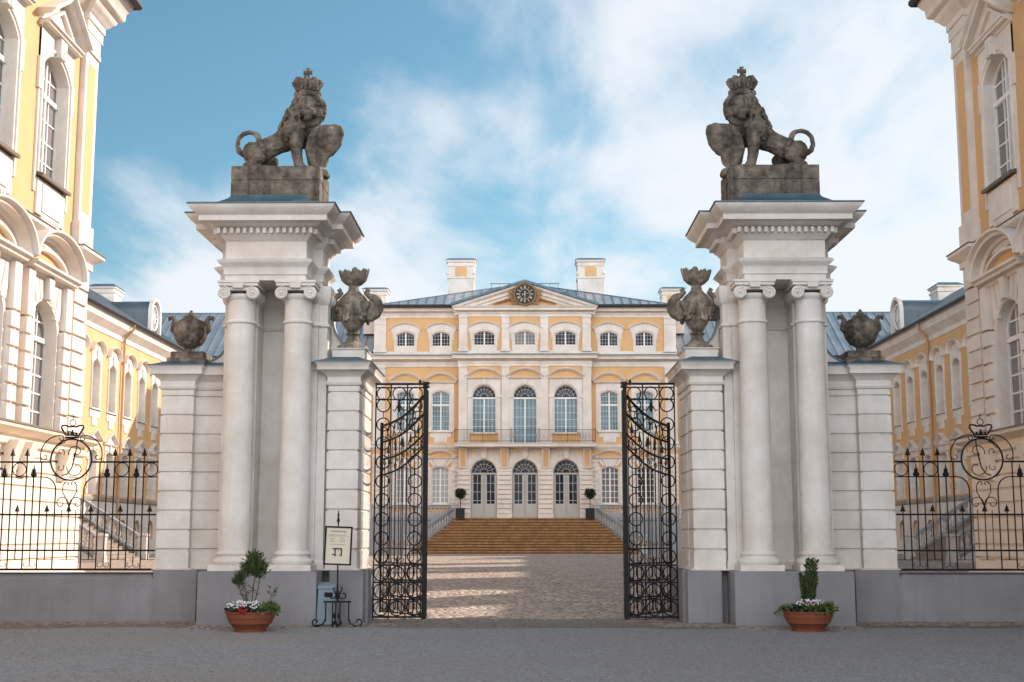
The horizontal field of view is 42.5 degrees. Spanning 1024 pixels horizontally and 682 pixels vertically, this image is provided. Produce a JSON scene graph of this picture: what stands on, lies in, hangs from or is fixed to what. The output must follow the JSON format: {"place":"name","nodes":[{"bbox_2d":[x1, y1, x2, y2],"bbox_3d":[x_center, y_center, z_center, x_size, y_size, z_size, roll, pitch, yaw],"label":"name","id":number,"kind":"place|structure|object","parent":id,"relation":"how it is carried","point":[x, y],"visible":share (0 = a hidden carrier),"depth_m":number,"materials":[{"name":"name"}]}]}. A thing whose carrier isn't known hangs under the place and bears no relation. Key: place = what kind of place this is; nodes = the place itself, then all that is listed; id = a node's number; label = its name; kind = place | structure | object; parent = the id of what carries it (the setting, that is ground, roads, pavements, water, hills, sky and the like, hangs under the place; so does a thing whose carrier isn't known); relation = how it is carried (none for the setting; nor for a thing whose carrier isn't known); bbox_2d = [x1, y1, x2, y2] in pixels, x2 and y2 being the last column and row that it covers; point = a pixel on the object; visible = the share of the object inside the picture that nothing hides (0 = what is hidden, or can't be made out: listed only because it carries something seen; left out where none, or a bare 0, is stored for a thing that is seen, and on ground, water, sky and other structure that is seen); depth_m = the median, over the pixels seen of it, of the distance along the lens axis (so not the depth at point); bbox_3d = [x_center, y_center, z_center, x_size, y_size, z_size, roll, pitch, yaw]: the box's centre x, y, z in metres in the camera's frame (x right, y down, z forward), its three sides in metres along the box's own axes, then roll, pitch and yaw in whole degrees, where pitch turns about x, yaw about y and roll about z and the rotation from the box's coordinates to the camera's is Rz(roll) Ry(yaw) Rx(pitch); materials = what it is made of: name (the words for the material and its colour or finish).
{"place":"outdoors","nodes":[
{"label":"outdoors","id":0,"kind":"place"},
{"bbox_2d":[0,0,142,571],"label":"corner pavilion","id":1,"kind":"structure","parent":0,"point":[50,60],"depth_m":32.66,"materials":[{"name":"paint"}]},
{"bbox_2d":[0,0,36,195],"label":"window","id":2,"kind":"structure","parent":1,"relation":"in","point":[12,12],"depth_m":30.63,"materials":[{"name":"white paint"}]},
{"bbox_2d":[0,193,39,419],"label":"window","id":3,"kind":"structure","parent":1,"relation":"in","point":[21,244],"depth_m":30.06,"materials":[{"name":"white paint"}]},
{"bbox_2d":[14,230,87,431],"bbox_3d":[-11.478,-0.259,32.446,0.790,4.910,3.472,0,-8,1],"label":"window","id":4,"kind":"structure","parent":1,"relation":"in","point":[46,309],"depth_m":33.03,"materials":[{"name":"white paint"}]},
{"bbox_2d":[31,0,93,229],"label":"window","id":5,"kind":"structure","parent":1,"relation":"in","point":[65,38],"depth_m":33.61,"materials":[{"name":"white paint"}]},
{"bbox_2d":[0,625,1023,681],"bbox_3d":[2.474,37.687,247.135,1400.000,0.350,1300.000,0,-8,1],"label":"ground","id":6,"kind":"structure","parent":0,"point":[791,643],"depth_m":17.68,"materials":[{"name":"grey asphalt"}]},
{"bbox_2d":[78,284,184,553],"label":"palace wing","id":7,"kind":"structure","parent":6,"relation":"on","point":[126,342],"depth_m":78.19,"materials":[{"name":"yellow paint"}]},
{"bbox_2d":[79,333,90,409],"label":"window","id":8,"kind":"structure","parent":7,"relation":"in","point":[87,340],"depth_m":70.70,"materials":[{"name":"white paint"}]},
{"bbox_2d":[85,429,103,494],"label":"window","id":9,"kind":"structure","parent":7,"relation":"in","point":[91,486],"depth_m":72.52,"materials":[{"name":"white paint"}]},
{"bbox_2d":[89,340,107,425],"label":"window","id":10,"kind":"structure","parent":7,"relation":"in","point":[97,355],"depth_m":73.18,"materials":[{"name":"white paint"}]},
{"bbox_2d":[102,433,119,495],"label":"window","id":11,"kind":"structure","parent":7,"relation":"in","point":[111,442],"depth_m":75.36,"materials":[{"name":"white paint"}]},
{"bbox_2d":[106,347,122,429],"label":"window","id":12,"kind":"structure","parent":7,"relation":"in","point":[113,362],"depth_m":76.06,"materials":[{"name":"white paint"}]},
{"bbox_2d":[120,437,133,497],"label":"window","id":13,"kind":"structure","parent":7,"relation":"in","point":[127,444],"depth_m":78.26,"materials":[{"name":"white paint"}]},
{"bbox_2d":[123,354,137,433],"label":"window","id":14,"kind":"structure","parent":7,"relation":"in","point":[128,383],"depth_m":78.95,"materials":[{"name":"white paint"}]},
{"bbox_2d":[132,440,147,498],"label":"window","id":15,"kind":"structure","parent":7,"relation":"in","point":[139,448],"depth_m":81.08,"materials":[{"name":"white paint"}]},
{"bbox_2d":[136,360,150,436],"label":"window","id":16,"kind":"structure","parent":7,"relation":"in","point":[142,372],"depth_m":81.78,"materials":[{"name":"white paint"}]},
{"bbox_2d":[146,444,160,499],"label":"window","id":17,"kind":"structure","parent":7,"relation":"in","point":[153,451],"depth_m":83.98,"materials":[{"name":"white paint"}]},
{"bbox_2d":[149,374,159,440],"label":"window","id":18,"kind":"structure","parent":7,"relation":"in","point":[154,406],"depth_m":84.64,"materials":[{"name":"white paint"}]},
{"bbox_2d":[224,548,281,632],"bbox_3d":[-4.321,4.138,21.963,0.959,1.386,0.945,0,-8,1],"label":"potted plant","id":19,"kind":"object","parent":6,"relation":"on","point":[247,616],"visible":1,"depth_m":21.77,"materials":[{"name":"green plant"}]},
{"bbox_2d":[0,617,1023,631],"bbox_3d":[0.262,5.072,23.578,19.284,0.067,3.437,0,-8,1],"label":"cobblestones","id":20,"kind":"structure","parent":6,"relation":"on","point":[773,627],"depth_m":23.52,"materials":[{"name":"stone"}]},
{"bbox_2d":[316,582,338,625],"bbox_3d":[-3.290,4.654,23.325,0.390,0.760,0.340,0,-8,1],"label":"litter bin","id":21,"kind":"object","parent":20,"relation":"on","point":[324,590],"visible":0.87,"depth_m":23.19,"materials":[{"name":"metal"}]},
{"bbox_2d":[312,510,361,626],"bbox_3d":[-3.040,3.968,22.998,0.730,2.018,0.512,6,-10,-34],"label":"notice stand","id":22,"kind":"object","parent":20,"relation":"on","point":[338,546],"visible":1,"depth_m":23.00,"materials":[{"name":"black metal"}]},
{"bbox_2d":[0,619,1023,628],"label":"earth verge","id":23,"kind":"structure","parent":6,"relation":"on","point":[535,623],"depth_m":23.23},
{"bbox_2d":[0,572,152,621],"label":"plinth wall","id":24,"kind":"structure","parent":23,"relation":"on","point":[72,596],"depth_m":24.25,"materials":[{"name":"grey concrete"}]},
{"bbox_2d":[0,414,157,570],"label":"iron fence","id":25,"kind":"object","parent":24,"relation":"on","point":[4,474],"visible":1,"depth_m":24.60,"materials":[{"name":"black metal"}]},
{"bbox_2d":[147,166,384,625],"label":"gate pier","id":26,"kind":"structure","parent":23,"relation":"on","point":[265,436],"depth_m":24.22,"materials":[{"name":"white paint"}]},
{"bbox_2d":[168,310,213,350],"bbox_3d":[-6.202,-0.153,25.404,0.663,0.895,0.660,8,-12,-44],"label":"lidded urn","id":27,"kind":"object","parent":26,"relation":"on","point":[190,331],"visible":0.88,"depth_m":25.21,"materials":[{"name":"stone"}]},
{"bbox_2d":[235,68,343,179],"bbox_3d":[-4.257,-4.193,25.289,2.084,2.168,0.836,0,-8,1],"label":"lion statue","id":28,"kind":"object","parent":26,"relation":"on","point":[300,127],"visible":0.94,"depth_m":25.09,"materials":[{"name":"stone"}]},
{"bbox_2d":[330,267,383,349],"bbox_3d":[-3.053,-0.619,25.340,1.017,1.659,0.706,5,-10,-31],"label":"stone urn","id":29,"kind":"object","parent":26,"relation":"on","point":[354,309],"visible":0.88,"depth_m":25.18,"materials":[{"name":"grey stone"}]},
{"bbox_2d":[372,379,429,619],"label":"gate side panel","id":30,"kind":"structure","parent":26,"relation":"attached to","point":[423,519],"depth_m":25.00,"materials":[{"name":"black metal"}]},
{"bbox_2d":[378,390,428,616],"bbox_3d":[-2.143,3.189,25.877,0.069,4.300,1.907,5,-10,-33],"label":"gate leaf","id":31,"kind":"object","parent":26,"relation":"attached to","point":[383,425],"visible":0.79,"depth_m":25.92,"materials":[{"name":"black metal"}]},
{"bbox_2d":[665,164,904,625],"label":"gate pier","id":32,"kind":"structure","parent":23,"relation":"on","point":[786,449],"depth_m":24.12,"materials":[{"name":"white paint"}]},
{"bbox_2d":[621,390,672,615],"bbox_3d":[2.659,3.182,25.830,0.070,4.300,1.907,-6,-10,34],"label":"gate leaf","id":33,"kind":"object","parent":32,"relation":"attached to","point":[667,459],"visible":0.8,"depth_m":25.87,"materials":[{"name":"black metal"}]},
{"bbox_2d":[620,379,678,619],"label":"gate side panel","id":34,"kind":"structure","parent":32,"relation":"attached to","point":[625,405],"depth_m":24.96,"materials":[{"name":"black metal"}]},
{"bbox_2d":[666,266,719,349],"bbox_3d":[3.547,-0.628,25.275,1.017,1.659,0.706,-5,-10,32],"label":"stone urn","id":35,"kind":"object","parent":32,"relation":"on","point":[694,309],"visible":0.9,"depth_m":25.12,"materials":[{"name":"grey stone"}]},
{"bbox_2d":[705,67,814,178],"bbox_3d":[4.739,-4.206,25.201,2.084,2.168,0.836,0,-8,1],"label":"lion statue","id":36,"kind":"object","parent":32,"relation":"on","point":[749,126],"visible":0.96,"depth_m":25.01,"materials":[{"name":"stone"}]},
{"bbox_2d":[837,309,883,349],"bbox_3d":[6.698,-0.171,25.277,0.660,0.895,0.663,8,-12,-44],"label":"lidded urn","id":37,"kind":"object","parent":32,"relation":"on","point":[860,330],"visible":0.88,"depth_m":25.08,"materials":[{"name":"stone"}]},
{"bbox_2d":[899,572,1023,621],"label":"plinth wall","id":38,"kind":"structure","parent":23,"relation":"on","point":[961,596],"depth_m":24.09,"materials":[{"name":"grey concrete"}]},
{"bbox_2d":[894,413,1023,570],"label":"iron fence","id":39,"kind":"object","parent":38,"relation":"on","point":[946,475],"visible":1,"depth_m":24.44,"materials":[{"name":"black metal"}]},
{"bbox_2d":[772,556,838,631],"bbox_3d":[4.925,4.215,22.042,1.068,1.256,0.983,0,-8,1],"label":"potted plant","id":40,"kind":"object","parent":6,"relation":"on","point":[809,615],"visible":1,"depth_m":21.82,"materials":[{"name":"green plant"}]},
{"bbox_2d":[867,282,975,553],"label":"palace wing","id":41,"kind":"structure","parent":6,"relation":"on","point":[925,341],"depth_m":77.72,"materials":[{"name":"yellow paint"}]},
{"bbox_2d":[892,373,902,439],"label":"window","id":42,"kind":"structure","parent":41,"relation":"in","point":[896,381],"depth_m":84.19,"materials":[{"name":"white paint"}]},
{"bbox_2d":[891,443,905,499],"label":"window","id":43,"kind":"structure","parent":41,"relation":"in","point":[898,451],"depth_m":83.53,"materials":[{"name":"white paint"}]},
{"bbox_2d":[901,359,915,436],"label":"window","id":44,"kind":"structure","parent":41,"relation":"in","point":[909,371],"depth_m":81.32,"materials":[{"name":"white paint"}]},
{"bbox_2d":[904,440,919,498],"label":"window","id":45,"kind":"structure","parent":41,"relation":"in","point":[911,445],"depth_m":80.63,"materials":[{"name":"white paint"}]},
{"bbox_2d":[914,353,929,432],"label":"window","id":46,"kind":"structure","parent":41,"relation":"in","point":[923,376],"depth_m":78.49,"materials":[{"name":"white paint"}]},
{"bbox_2d":[918,436,932,496],"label":"window","id":47,"kind":"structure","parent":41,"relation":"in","point":[925,443],"depth_m":77.79,"materials":[{"name":"white paint"}]},
{"bbox_2d":[929,346,946,428],"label":"window","id":48,"kind":"structure","parent":41,"relation":"in","point":[939,375],"depth_m":75.58,"materials":[{"name":"white paint"}]},
{"bbox_2d":[933,433,950,495],"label":"window","id":49,"kind":"structure","parent":41,"relation":"in","point":[941,441],"depth_m":74.90,"materials":[{"name":"white paint"}]},
{"bbox_2d":[945,338,963,424],"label":"window","id":50,"kind":"structure","parent":41,"relation":"in","point":[955,354],"depth_m":72.72,"materials":[{"name":"white paint"}]},
{"bbox_2d":[949,429,967,493],"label":"window","id":51,"kind":"structure","parent":41,"relation":"in","point":[961,486],"depth_m":72.06,"materials":[{"name":"white paint"}]},
{"bbox_2d":[962,332,973,417],"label":"window","id":52,"kind":"structure","parent":41,"relation":"in","point":[964,341],"depth_m":70.22,"materials":[{"name":"white paint"}]},
{"bbox_2d":[77,553,975,618],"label":"courtyard paving","id":53,"kind":"structure","parent":0,"point":[526,586],"depth_m":34.52,"materials":[{"name":"grey stone"}]},
{"bbox_2d":[75,496,149,561],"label":"stone stairs","id":54,"kind":"structure","parent":53,"relation":"on","point":[92,546],"depth_m":64.57,"materials":[{"name":"grey stone"}]},
{"bbox_2d":[367,503,682,553],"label":"entrance staircase","id":55,"kind":"structure","parent":53,"relation":"on","point":[451,533],"depth_m":86.48,"materials":[{"name":"brown stone"}]},
{"bbox_2d":[454,488,466,517],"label":"topiary tree","id":56,"kind":"object","parent":55,"relation":"on","point":[460,494],"visible":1,"depth_m":87.53,"materials":[{"name":"green plant"}]},
{"bbox_2d":[584,488,595,517],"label":"topiary tree","id":57,"kind":"object","parent":55,"relation":"on","point":[590,493],"visible":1,"depth_m":87.46,"materials":[{"name":"green plant"}]},
{"bbox_2d":[161,258,890,517],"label":"palace","id":58,"kind":"structure","parent":53,"relation":"on","point":[524,377],"depth_m":90.24,"materials":[{"name":"paint"}]},
{"bbox_2d":[389,450,420,504],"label":"window","id":59,"kind":"structure","parent":58,"relation":"in","point":[404,461],"depth_m":89.71,"materials":[{"name":"white paint"}]},
{"bbox_2d":[389,322,421,351],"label":"window","id":60,"kind":"structure","parent":58,"relation":"in","point":[405,334],"depth_m":91.12,"materials":[{"name":"white paint"}]},
{"bbox_2d":[388,372,422,443],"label":"window","id":61,"kind":"structure","parent":58,"relation":"in","point":[399,393],"depth_m":90.45,"materials":[{"name":"white paint"}]},
{"bbox_2d":[423,372,457,443],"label":"window","id":62,"kind":"structure","parent":58,"relation":"in","point":[441,393],"depth_m":90.43,"materials":[{"name":"white paint"}]},
{"bbox_2d":[425,322,456,351],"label":"window","id":63,"kind":"structure","parent":58,"relation":"in","point":[440,334],"depth_m":91.07,"materials":[{"name":"white paint"}]},
{"bbox_2d":[428,450,456,504],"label":"window","id":64,"kind":"structure","parent":58,"relation":"in","point":[440,484],"depth_m":89.68,"materials":[{"name":"white paint"}]},
{"bbox_2d":[465,367,502,442],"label":"window","id":65,"kind":"structure","parent":58,"relation":"in","point":[484,406],"depth_m":89.95,"materials":[{"name":"white paint"}]},
{"bbox_2d":[463,448,504,517],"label":"entrance door","id":66,"kind":"structure","parent":58,"relation":"in","point":[483,473],"depth_m":89.23,"materials":[{"name":"grey paint"}]},
{"bbox_2d":[467,321,501,350],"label":"window","id":67,"kind":"structure","parent":58,"relation":"in","point":[484,335],"depth_m":90.56,"materials":[{"name":"white paint"}]},
{"bbox_2d":[507,321,541,350],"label":"window","id":68,"kind":"structure","parent":58,"relation":"in","point":[524,334],"depth_m":90.54,"materials":[{"name":"white paint"}]},
{"bbox_2d":[506,367,543,453],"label":"balcony door","id":69,"kind":"structure","parent":58,"relation":"in","point":[524,403],"depth_m":89.93,"materials":[{"name":"white paint"}]},
{"bbox_2d":[505,448,545,517],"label":"entrance door","id":70,"kind":"structure","parent":58,"relation":"in","point":[524,473],"depth_m":89.20,"materials":[{"name":"grey paint"}]},
{"bbox_2d":[548,321,582,349],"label":"window","id":71,"kind":"structure","parent":58,"relation":"in","point":[565,335],"depth_m":90.50,"materials":[{"name":"white paint"}]},
{"bbox_2d":[547,367,584,442],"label":"window","id":72,"kind":"structure","parent":58,"relation":"in","point":[565,406],"depth_m":89.90,"materials":[{"name":"white paint"}]},
{"bbox_2d":[546,448,586,517],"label":"entrance door","id":73,"kind":"structure","parent":58,"relation":"in","point":[566,475],"depth_m":89.16,"materials":[{"name":"grey paint"}]},
{"bbox_2d":[593,450,622,504],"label":"window","id":74,"kind":"structure","parent":58,"relation":"in","point":[610,476],"depth_m":89.60,"materials":[{"name":"white paint"}]},
{"bbox_2d":[593,322,624,350],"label":"window","id":75,"kind":"structure","parent":58,"relation":"in","point":[608,334],"depth_m":90.96,"materials":[{"name":"white paint"}]},
{"bbox_2d":[592,372,625,443],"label":"window","id":76,"kind":"structure","parent":58,"relation":"in","point":[608,393],"depth_m":90.32,"materials":[{"name":"white paint"}]},
{"bbox_2d":[628,322,659,350],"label":"window","id":77,"kind":"structure","parent":58,"relation":"in","point":[644,334],"depth_m":90.94,"materials":[{"name":"white paint"}]},
{"bbox_2d":[627,372,661,443],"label":"window","id":78,"kind":"structure","parent":58,"relation":"in","point":[650,393],"depth_m":90.30,"materials":[{"name":"white paint"}]},
{"bbox_2d":[629,450,662,504],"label":"window","id":79,"kind":"structure","parent":58,"relation":"in","point":[645,458],"depth_m":89.55,"materials":[{"name":"white paint"}]},
{"bbox_2d":[902,496,978,562],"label":"stone stairs","id":80,"kind":"structure","parent":53,"relation":"on","point":[960,544],"depth_m":64.01,"materials":[{"name":"grey stone"}]},
{"bbox_2d":[89,0,963,312],"label":"sky","id":81,"kind":"structure","parent":0,"point":[522,139],"materials":[{"name":"blue"}]},
{"bbox_2d":[908,0,1023,571],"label":"corner pavilion","id":82,"kind":"structure","parent":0,"point":[986,39],"depth_m":33.25,"materials":[{"name":"beige paint"}]},
{"bbox_2d":[958,0,1021,227],"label":"window","id":83,"kind":"structure","parent":82,"relation":"in","point":[987,33],"depth_m":33.39,"materials":[{"name":"white paint"}]},
{"bbox_2d":[964,228,1023,430],"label":"window","id":84,"kind":"structure","parent":82,"relation":"in","point":[1001,293],"depth_m":32.92,"materials":[{"name":"white paint"}]},
{"bbox_2d":[1013,213,1023,256],"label":"window","id":85,"kind":"structure","parent":82,"relation":"in","point":[1018,246],"depth_m":30.53,"materials":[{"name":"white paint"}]}
]}

